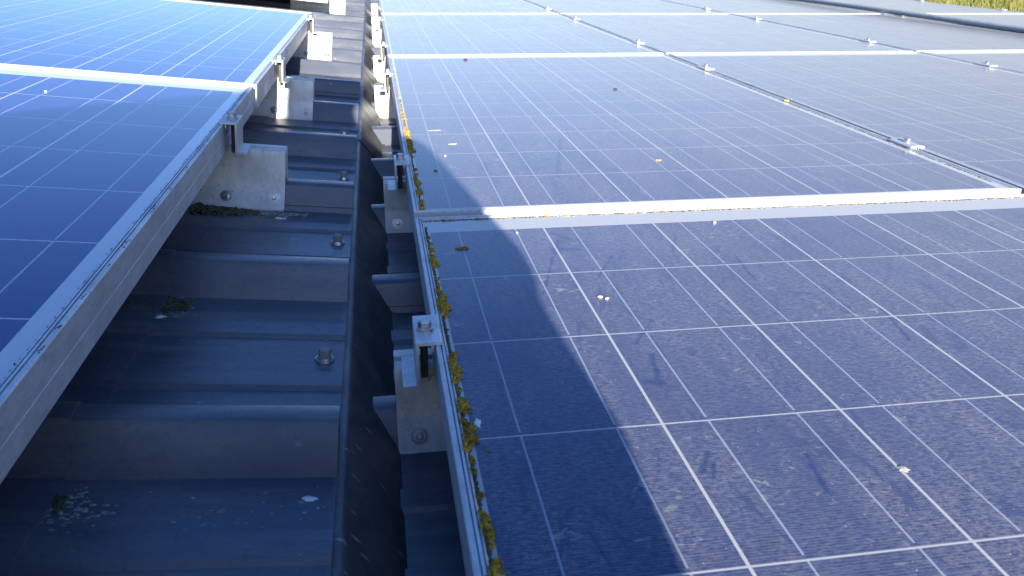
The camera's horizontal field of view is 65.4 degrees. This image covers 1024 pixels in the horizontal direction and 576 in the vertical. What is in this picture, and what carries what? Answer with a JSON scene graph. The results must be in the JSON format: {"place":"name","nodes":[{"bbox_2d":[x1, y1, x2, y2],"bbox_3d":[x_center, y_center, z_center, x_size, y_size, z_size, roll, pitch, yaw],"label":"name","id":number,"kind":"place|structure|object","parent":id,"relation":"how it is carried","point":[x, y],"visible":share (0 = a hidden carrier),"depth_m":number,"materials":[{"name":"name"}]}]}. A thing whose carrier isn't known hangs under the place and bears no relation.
{"place":"outdoors","nodes":[
{"label":"outdoors","id":0,"kind":"place"},
{"bbox_2d":[0,0,364,575],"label":"metal roof","id":1,"kind":"structure","parent":0,"point":[146,401],"depth_m":0.74,"materials":[{"name":"metal"}]},
{"bbox_2d":[6,485,68,515],"bbox_3d":[-0.406,0.160,0.591,0.140,0.022,0.076,-4,24,-9],"label":"moss patch","id":2,"kind":"object","parent":1,"relation":"on","point":[57,507],"visible":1,"depth_m":0.60,"materials":[{"name":"green plant"}]},
{"bbox_2d":[40,483,117,534],"bbox_3d":[-0.379,0.168,0.584,0.165,0.018,0.097,-4,24,-9],"label":"lichen crust","id":3,"kind":"object","parent":1,"relation":"on","point":[84,510],"visible":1,"depth_m":0.60},
{"bbox_2d":[121,295,194,312],"bbox_3d":[-0.444,0.015,0.934,0.130,0.020,0.091,-13,27,-27],"label":"moss patch","id":4,"kind":"object","parent":1,"relation":"on","point":[167,305],"visible":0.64,"depth_m":0.93,"materials":[{"name":"green plant"}]},
{"bbox_2d":[158,297,217,316],"bbox_3d":[-0.409,0.019,0.934,0.132,0.015,0.082,-4,24,-9],"label":"lichen crust","id":5,"kind":"object","parent":1,"relation":"on","point":[183,313],"visible":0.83,"depth_m":0.92},
{"bbox_2d":[63,218,333,530],"bbox_3d":[-0.297,0.034,0.931,0.192,0.021,0.790,-4,24,-9],"label":"lichen crust","id":6,"kind":"object","parent":1,"relation":"on","point":[299,501],"visible":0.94,"depth_m":0.62},
{"bbox_2d":[216,507,226,513],"bbox_3d":[-0.225,0.172,0.617,0.009,0.001,0.009,1,23,-11],"label":"bird dropping","id":7,"kind":"object","parent":1,"relation":"on","point":[221,510],"visible":1,"depth_m":0.62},
{"bbox_2d":[189,202,260,215],"bbox_3d":[-0.453,-0.125,1.263,0.106,0.020,0.059,-4,24,-9],"label":"moss patch","id":8,"kind":"object","parent":1,"relation":"on","point":[198,207],"visible":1,"depth_m":1.25,"materials":[{"name":"plant"}]},
{"bbox_2d":[189,143,287,211],"bbox_3d":[-0.519,-0.189,1.287,0.300,0.093,0.091,2,23,-11],"label":"rail bracket","id":9,"kind":"object","parent":1,"relation":"on","point":[255,177],"visible":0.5,"depth_m":1.28,"materials":[{"name":"metal"}]},
{"bbox_2d":[0,66,253,483],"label":"solar panel","id":10,"kind":"object","parent":9,"relation":"on","point":[90,164],"visible":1,"depth_m":0.86,"materials":[{"name":"glass"}]},
{"bbox_2d":[4,97,237,377],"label":"dirt","id":11,"kind":"structure","parent":10,"relation":"on","point":[107,253],"depth_m":0.68,"materials":[{"name":"black soil"}]},
{"bbox_2d":[219,112,251,154],"bbox_3d":[-0.432,-0.243,1.246,0.034,0.064,0.062,-4,24,-9],"label":"end clamp","id":12,"kind":"object","parent":9,"relation":"attached to","point":[234,120],"visible":1,"depth_m":1.24,"materials":[{"name":"metal"}]},
{"bbox_2d":[197,210,307,218],"bbox_3d":[-0.416,-0.120,1.269,0.178,0.020,0.063,-6,24,-14],"label":"lichen crust","id":13,"kind":"object","parent":1,"relation":"on","point":[265,213],"visible":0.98,"depth_m":1.27},
{"bbox_2d":[251,76,313,120],"bbox_3d":[-0.636,-0.472,1.937,0.300,0.093,0.091,2,23,-11],"label":"rail bracket","id":14,"kind":"object","parent":1,"relation":"on","point":[293,98],"visible":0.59,"depth_m":1.93,"materials":[{"name":"metal"}]},
{"bbox_2d":[272,54,290,82],"bbox_3d":[-0.541,-0.515,1.872,0.034,0.064,0.062,-4,24,-9],"label":"end clamp","id":15,"kind":"object","parent":14,"relation":"attached to","point":[281,60],"visible":1,"depth_m":1.86,"materials":[{"name":"silver metal"}]},
{"bbox_2d":[302,496,317,500],"bbox_3d":[-0.162,0.169,0.641,0.015,0.002,0.008,4,23,-12],"label":"bird dropping","id":16,"kind":"object","parent":1,"relation":"on","point":[308,498],"visible":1,"depth_m":0.64,"materials":[{"name":"white"}]},
{"bbox_2d":[292,31,331,60],"bbox_3d":[-0.811,-0.896,2.911,0.300,0.093,0.091,2,23,-11],"label":"rail bracket","id":17,"kind":"object","parent":1,"relation":"on","point":[318,45],"visible":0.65,"depth_m":2.90,"materials":[{"name":"metal"}]},
{"bbox_2d":[0,0,312,107],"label":"solar panel","id":18,"kind":"object","parent":17,"relation":"on","point":[194,41],"visible":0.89,"depth_m":1.98,"materials":[{"name":"blue glass"}]},
{"bbox_2d":[306,15,317,32],"bbox_3d":[-0.721,-0.951,2.874,0.034,0.064,0.062,-4,24,-9],"label":"end clamp","id":19,"kind":"object","parent":17,"relation":"attached to","point":[311,19],"visible":1,"depth_m":2.86,"materials":[{"name":"silver metal"}]},
{"bbox_2d":[290,0,344,14],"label":"rail bracket","id":20,"kind":"object","parent":1,"relation":"on","point":[334,7],"visible":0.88,"depth_m":4.52,"materials":[{"name":"metal"}]},
{"bbox_2d":[302,0,328,2],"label":"solar panel","id":21,"kind":"object","parent":20,"relation":"on","point":[324,1],"visible":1,"depth_m":4.20,"materials":[{"name":"glass"}]},
{"bbox_2d":[315,346,334,363],"bbox_3d":[-0.200,0.070,0.851,0.021,0.014,0.021,2,23,-11],"label":"roofing screw","id":22,"kind":"object","parent":1,"relation":"on","point":[324,356],"visible":1,"depth_m":0.85,"materials":[{"name":"silver metal"}]},
{"bbox_2d":[330,233,344,245],"bbox_3d":[-0.258,-0.073,1.180,0.021,0.014,0.021,23,27,35],"label":"roofing screw","id":23,"kind":"object","parent":1,"relation":"on","point":[337,240],"visible":1,"depth_m":1.18,"materials":[{"name":"silver metal"}]},
{"bbox_2d":[338,171,348,179],"bbox_3d":[-0.316,-0.212,1.500,0.021,0.014,0.021,6,22,-2],"label":"roofing screw","id":24,"kind":"object","parent":1,"relation":"on","point":[343,175],"visible":1,"depth_m":1.50,"materials":[{"name":"silver metal"}]},
{"bbox_2d":[340,127,348,133],"bbox_3d":[-0.389,-0.366,1.851,0.021,0.014,0.021,-12,29,-38],"label":"roofing screw","id":25,"kind":"object","parent":1,"relation":"on","point":[344,130],"visible":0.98,"depth_m":1.85,"materials":[{"name":"silver metal"}]},
{"bbox_2d":[400,99,421,206],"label":"dirt","id":26,"kind":"structure","parent":0,"point":[419,196],"depth_m":1.41,"materials":[{"name":"brown soil"}]},
{"bbox_2d":[370,0,465,575],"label":"metal roof","id":27,"kind":"structure","parent":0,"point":[433,541],"depth_m":0.82,"materials":[{"name":"metal"}]},
{"bbox_2d":[314,0,385,157],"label":"step flashing","id":28,"kind":"object","parent":27,"relation":"on","point":[368,117],"visible":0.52,"depth_m":2.35,"materials":[{"name":"grey metal"}]},
{"bbox_2d":[331,140,407,575],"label":"step flashing","id":29,"kind":"object","parent":27,"relation":"on","point":[369,536],"visible":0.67,"depth_m":0.80,"materials":[{"name":"grey metal"}]},
{"bbox_2d":[371,4,379,14],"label":"rail bracket","id":30,"kind":"object","parent":27,"relation":"on","point":[374,9],"visible":0.24,"depth_m":5.51,"materials":[{"name":"metal"}]},
{"bbox_2d":[378,0,556,15],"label":"solar panel","id":31,"kind":"object","parent":30,"relation":"on","point":[455,6],"visible":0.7,"depth_m":4.79,"materials":[{"name":"blue glass"}]},
{"bbox_2d":[372,16,381,27],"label":"rail bracket","id":32,"kind":"object","parent":27,"relation":"on","point":[374,22],"visible":0.04,"depth_m":4.57,"materials":[{"name":"metal"}]},
{"bbox_2d":[372,28,384,46],"bbox_3d":[-0.546,-1.250,3.993,0.300,0.093,0.091,-3,24,-9],"label":"rail bracket","id":33,"kind":"object","parent":27,"relation":"on","point":[378,37],"visible":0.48,"depth_m":3.95,"materials":[{"name":"metal"}]},
{"bbox_2d":[376,16,382,29],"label":"end clamp","id":34,"kind":"object","parent":33,"relation":"attached to","point":[380,19],"visible":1,"depth_m":3.92,"materials":[{"name":"silver metal"}]},
{"bbox_2d":[381,13,662,62],"bbox_3d":[-0.079,-1.129,3.554,0.974,0.046,1.705,-3,24,-9],"label":"solar panel","id":35,"kind":"object","parent":33,"relation":"on","point":[417,34],"visible":0.78,"depth_m":3.31,"materials":[{"name":"glass"}]},
{"bbox_2d":[632,39,644,44],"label":"clamp","id":36,"kind":"object","parent":35,"relation":"attached to","point":[637,41],"visible":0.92,"depth_m":3.12,"materials":[{"name":"silver metal"}]},
{"bbox_2d":[373,55,389,81],"bbox_3d":[-0.378,-0.843,3.055,0.300,0.093,0.091,-3,24,-9],"label":"rail bracket","id":37,"kind":"object","parent":27,"relation":"on","point":[380,66],"visible":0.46,"depth_m":3.01,"materials":[{"name":"metal"}]},
{"bbox_2d":[378,41,387,58],"bbox_3d":[-0.479,-0.882,2.958,0.038,0.063,0.062,-3,24,-9],"label":"end clamp","id":38,"kind":"object","parent":37,"relation":"attached to","point":[384,43],"visible":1,"depth_m":2.94,"materials":[{"name":"silver metal"}]},
{"bbox_2d":[374,85,395,118],"bbox_3d":[-0.266,-0.571,2.430,0.300,0.093,0.091,-3,24,-9],"label":"rail bracket","id":39,"kind":"object","parent":27,"relation":"on","point":[384,106],"visible":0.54,"depth_m":2.39,"materials":[{"name":"metal"}]},
{"bbox_2d":[380,68,392,90],"bbox_3d":[-0.367,-0.608,2.330,0.038,0.063,0.062,-3,24,-9],"label":"end clamp","id":40,"kind":"object","parent":39,"relation":"attached to","point":[387,72],"visible":1,"depth_m":2.32,"materials":[{"name":"silver metal"}]},
{"bbox_2d":[388,54,1021,241],"bbox_3d":[0.202,-0.448,1.990,0.974,0.046,1.705,-3,24,-9],"label":"solar panel","id":41,"kind":"object","parent":39,"relation":"on","point":[548,133],"visible":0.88,"depth_m":1.55,"materials":[{"name":"blue glass"}]},
{"bbox_2d":[407,146,415,151],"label":"lichen clump","id":42,"kind":"object","parent":41,"relation":"on","point":[409,148],"visible":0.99,"depth_m":1.47,"materials":[{"name":"plant"}]},
{"bbox_2d":[416,190,423,195],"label":"lichen clump","id":43,"kind":"object","parent":41,"relation":"on","point":[418,192],"visible":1,"depth_m":1.22,"materials":[{"name":"plant"}]},
{"bbox_2d":[697,64,714,70],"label":"clamp","id":44,"kind":"object","parent":41,"relation":"attached to","point":[705,66],"visible":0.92,"depth_m":2.49,"materials":[{"name":"silver metal"}]},
{"bbox_2d":[889,137,924,149],"bbox_3d":[0.775,-0.283,1.567,0.031,0.025,0.070,-3,24,-9],"label":"clamp","id":45,"kind":"object","parent":41,"relation":"attached to","point":[906,142],"visible":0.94,"depth_m":1.56,"materials":[{"name":"metal"}]},
{"bbox_2d":[383,176,412,232],"bbox_3d":[-0.087,-0.163,1.495,0.300,0.093,0.091,-3,24,-9],"label":"rail bracket","id":46,"kind":"object","parent":27,"relation":"on","point":[397,214],"visible":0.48,"depth_m":1.45,"materials":[{"name":"metal"}]},
{"bbox_2d":[387,153,408,191],"bbox_3d":[-0.201,-0.206,1.405,0.038,0.063,0.062,-3,24,-9],"label":"end clamp","id":47,"kind":"object","parent":46,"relation":"attached to","point":[400,159],"visible":1,"depth_m":1.39,"materials":[{"name":"silver metal"}]},
{"bbox_2d":[526,0,726,13],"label":"solar panel","id":48,"kind":"object","parent":27,"relation":"on","point":[612,7],"visible":0.61,"depth_m":4.92,"materials":[{"name":"glass"}]},
{"bbox_2d":[415,194,1023,575],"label":"solar panel","id":49,"kind":"object","parent":27,"relation":"on","point":[781,391],"visible":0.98,"depth_m":0.70,"materials":[{"name":"glass"}]},
{"bbox_2d":[428,257,440,265],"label":"lichen clump","id":50,"kind":"object","parent":49,"relation":"on","point":[434,262],"visible":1,"depth_m":0.96,"materials":[{"name":"plant"}]},
{"bbox_2d":[434,288,442,294],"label":"lichen clump","id":51,"kind":"object","parent":49,"relation":"on","point":[439,291],"visible":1,"depth_m":0.88,"materials":[{"name":"plant"}]},
{"bbox_2d":[436,294,446,303],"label":"lichen clump","id":52,"kind":"object","parent":49,"relation":"on","point":[442,297],"visible":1,"depth_m":0.86,"materials":[{"name":"plant"}]},
{"bbox_2d":[433,301,451,310],"bbox_3d":[-0.074,0.019,0.845,0.018,0.010,0.022,-12,27,-27],"label":"lichen clump","id":53,"kind":"object","parent":49,"relation":"on","point":[444,304],"visible":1,"depth_m":0.84,"materials":[{"name":"plant"}]},
{"bbox_2d":[440,306,449,316],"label":"lichen clump","id":54,"kind":"object","parent":49,"relation":"on","point":[443,311],"visible":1,"depth_m":0.83,"materials":[{"name":"plant"}]},
{"bbox_2d":[449,352,457,360],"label":"lichen clump","id":55,"kind":"object","parent":49,"relation":"on","point":[453,356],"visible":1,"depth_m":0.74,"materials":[{"name":"plant"}]},
{"bbox_2d":[444,358,463,372],"bbox_3d":[-0.054,0.070,0.728,0.013,0.006,0.028,-13,27,-29],"label":"lichen clump","id":56,"kind":"object","parent":49,"relation":"on","point":[452,362],"visible":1,"depth_m":0.73,"materials":[{"name":"plant"}]},
{"bbox_2d":[449,364,460,375],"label":"lichen clump","id":57,"kind":"object","parent":49,"relation":"on","point":[454,370],"visible":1,"depth_m":0.72,"materials":[{"name":"plant"}]},
{"bbox_2d":[451,373,462,384],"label":"lichen clump","id":58,"kind":"object","parent":49,"relation":"on","point":[456,377],"visible":1,"depth_m":0.70,"materials":[{"name":"plant"}]},
{"bbox_2d":[424,227,493,564],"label":"moss","id":59,"kind":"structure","parent":49,"relation":"on","point":[489,550],"depth_m":0.65,"materials":[{"name":"green plant"}]},
{"bbox_2d":[456,397,467,402],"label":"lichen clump","id":60,"kind":"object","parent":49,"relation":"on","point":[461,398],"visible":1,"depth_m":0.67,"materials":[{"name":"plant"}]},
{"bbox_2d":[455,246,468,249],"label":"lichen clump","id":61,"kind":"object","parent":49,"relation":"on","point":[463,247],"visible":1,"depth_m":1.01,"materials":[{"name":"plant"}]},
{"bbox_2d":[455,399,472,413],"bbox_3d":[-0.041,0.099,0.662,0.014,0.008,0.019,-8,25,-20],"label":"lichen clump","id":62,"kind":"object","parent":49,"relation":"on","point":[462,407],"visible":1,"depth_m":0.66,"materials":[{"name":"plant"}]},
{"bbox_2d":[458,417,471,427],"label":"lichen clump","id":63,"kind":"object","parent":49,"relation":"on","point":[467,423],"visible":1,"depth_m":0.64,"materials":[{"name":"plant"}]},
{"bbox_2d":[461,425,476,439],"bbox_3d":[-0.035,0.114,0.629,0.013,0.007,0.021,1,24,2],"label":"lichen clump","id":64,"kind":"object","parent":49,"relation":"on","point":[471,429],"visible":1,"depth_m":0.63,"materials":[{"name":"plant"}]},
{"bbox_2d":[463,433,479,453],"bbox_3d":[-0.033,0.119,0.614,0.012,0.010,0.027,8,24,15],"label":"lichen clump","id":65,"kind":"object","parent":49,"relation":"on","point":[470,441],"visible":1,"depth_m":0.61,"materials":[{"name":"plant"}]},
{"bbox_2d":[469,455,476,463],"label":"lichen clump","id":66,"kind":"object","parent":49,"relation":"on","point":[472,459],"visible":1,"depth_m":0.59,"materials":[{"name":"plant"}]},
{"bbox_2d":[469,466,477,474],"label":"lichen clump","id":67,"kind":"object","parent":49,"relation":"on","point":[471,468],"visible":1,"depth_m":0.58,"materials":[{"name":"plant"}]},
{"bbox_2d":[474,418,480,427],"bbox_3d":[-0.028,0.109,0.643,0.007,0.001,0.015,-4,24,-9],"label":"bird dropping","id":68,"kind":"object","parent":49,"relation":"on","point":[477,422],"visible":1,"depth_m":0.64,"materials":[{"name":"white"}]},
{"bbox_2d":[475,491,484,498],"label":"lichen clump","id":69,"kind":"object","parent":49,"relation":"on","point":[482,494],"visible":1,"depth_m":0.56,"materials":[{"name":"plant"}]},
{"bbox_2d":[476,509,491,522],"bbox_3d":[-0.019,0.153,0.538,0.007,0.005,0.016,-16,28,-33],"label":"lichen clump","id":70,"kind":"object","parent":49,"relation":"on","point":[484,514],"visible":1,"depth_m":0.54,"materials":[{"name":"green plant"}]},
{"bbox_2d":[478,516,495,539],"bbox_3d":[-0.017,0.158,0.526,0.010,0.010,0.024,-7,25,-18],"label":"lichen clump","id":71,"kind":"object","parent":49,"relation":"on","point":[483,524],"visible":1,"depth_m":0.52,"materials":[{"name":"green plant"}]},
{"bbox_2d":[488,537,496,549],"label":"lichen clump","id":72,"kind":"object","parent":49,"relation":"on","point":[492,543],"visible":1,"depth_m":0.51,"materials":[{"name":"green plant"}]},
{"bbox_2d":[485,564,505,575],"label":"lichen clump","id":73,"kind":"object","parent":49,"relation":"on","point":[494,571],"visible":1,"depth_m":0.48,"materials":[{"name":"green plant"}]},
{"bbox_2d":[491,555,502,571],"bbox_3d":[-0.010,0.173,0.491,0.008,0.008,0.024,2,23,2],"label":"lichen clump","id":74,"kind":"object","parent":49,"relation":"on","point":[496,561],"visible":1,"depth_m":0.49,"materials":[{"name":"green plant"}]},
{"bbox_2d":[423,197,1023,221],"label":"dirt","id":75,"kind":"structure","parent":49,"relation":"on","point":[726,209],"depth_m":1.17,"materials":[{"name":"brown soil"}]},
{"bbox_2d":[897,465,908,472],"bbox_3d":[0.291,0.135,0.594,0.010,0.001,0.011,-3,24,-9],"label":"bird dropping","id":76,"kind":"object","parent":49,"relation":"on","point":[902,468],"visible":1,"depth_m":0.59,"materials":[{"name":"white"}]},
{"bbox_2d":[562,14,913,53],"bbox_3d":[0.892,-1.181,3.706,0.974,0.046,1.705,-3,24,-9],"label":"solar panel","id":77,"kind":"object","parent":27,"relation":"on","point":[692,33],"visible":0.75,"depth_m":3.46,"materials":[{"name":"blue glass"}]},
{"bbox_2d":[861,38,875,42],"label":"clamp","id":78,"kind":"object","parent":77,"relation":"attached to","point":[867,40],"visible":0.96,"depth_m":3.27,"materials":[{"name":"silver metal"}]},
{"bbox_2d":[664,0,878,13],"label":"solar panel","id":79,"kind":"object","parent":27,"relation":"on","point":[756,6],"visible":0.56,"depth_m":5.13,"materials":[{"name":"blue glass"}]},
{"bbox_2d":[668,52,1023,193],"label":"solar panel","id":80,"kind":"object","parent":27,"relation":"on","point":[968,115],"visible":0.72,"depth_m":2.11,"materials":[{"name":"glass"}]},
{"bbox_2d":[975,61,997,66],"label":"clamp","id":81,"kind":"object","parent":80,"relation":"attached to","point":[986,63],"visible":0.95,"depth_m":2.64,"materials":[{"name":"silver metal"}]},
{"bbox_2d":[730,13,1023,51],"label":"solar panel","id":82,"kind":"object","parent":27,"relation":"on","point":[914,34],"visible":0.7,"depth_m":3.74,"materials":[{"name":"glass"}]},
{"bbox_2d":[793,0,1023,13],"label":"solar panel","id":83,"kind":"object","parent":27,"relation":"on","point":[919,6],"visible":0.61,"depth_m":5.30,"materials":[{"name":"glass"}]},
{"bbox_2d":[794,0,1023,32],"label":"conduit","id":84,"kind":"object","parent":27,"relation":"on","point":[1000,26],"visible":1,"depth_m":4.31,"materials":[{"name":"grey plastic"}]},
{"bbox_2d":[922,51,1023,72],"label":"solar panel","id":85,"kind":"object","parent":27,"relation":"on","point":[1011,60],"visible":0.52,"depth_m":2.87,"materials":[{"name":"blue glass"}]},
{"bbox_2d":[927,13,1023,25],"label":"solar panel","id":86,"kind":"object","parent":27,"relation":"on","point":[1017,19],"visible":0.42,"depth_m":4.58,"materials":[{"name":"blue glass"}]},
{"bbox_2d":[393,348,446,453],"bbox_3d":[0.025,0.109,0.870,0.300,0.093,0.091,-3,24,-9],"label":"rail bracket","id":87,"kind":"object","parent":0,"point":[419,424],"visible":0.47,"depth_m":0.83,"materials":[{"name":"metal"}]},
{"bbox_2d":[401,315,441,389],"bbox_3d":[-0.091,0.060,0.793,0.038,0.063,0.062,-3,24,-9],"label":"end clamp","id":88,"kind":"object","parent":87,"relation":"attached to","point":[426,331],"visible":1,"depth_m":0.78,"materials":[{"name":"metal"}]},
{"bbox_2d":[673,58,991,181],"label":"dirt","id":89,"kind":"structure","parent":0,"point":[843,124],"depth_m":1.73,"materials":[{"name":"black soil"}]},
{"bbox_2d":[916,0,1023,11],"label":"grass","id":90,"kind":"structure","parent":0,"point":[1013,5],"depth_m":24.32,"materials":[{"name":"green plant"}]}
]}

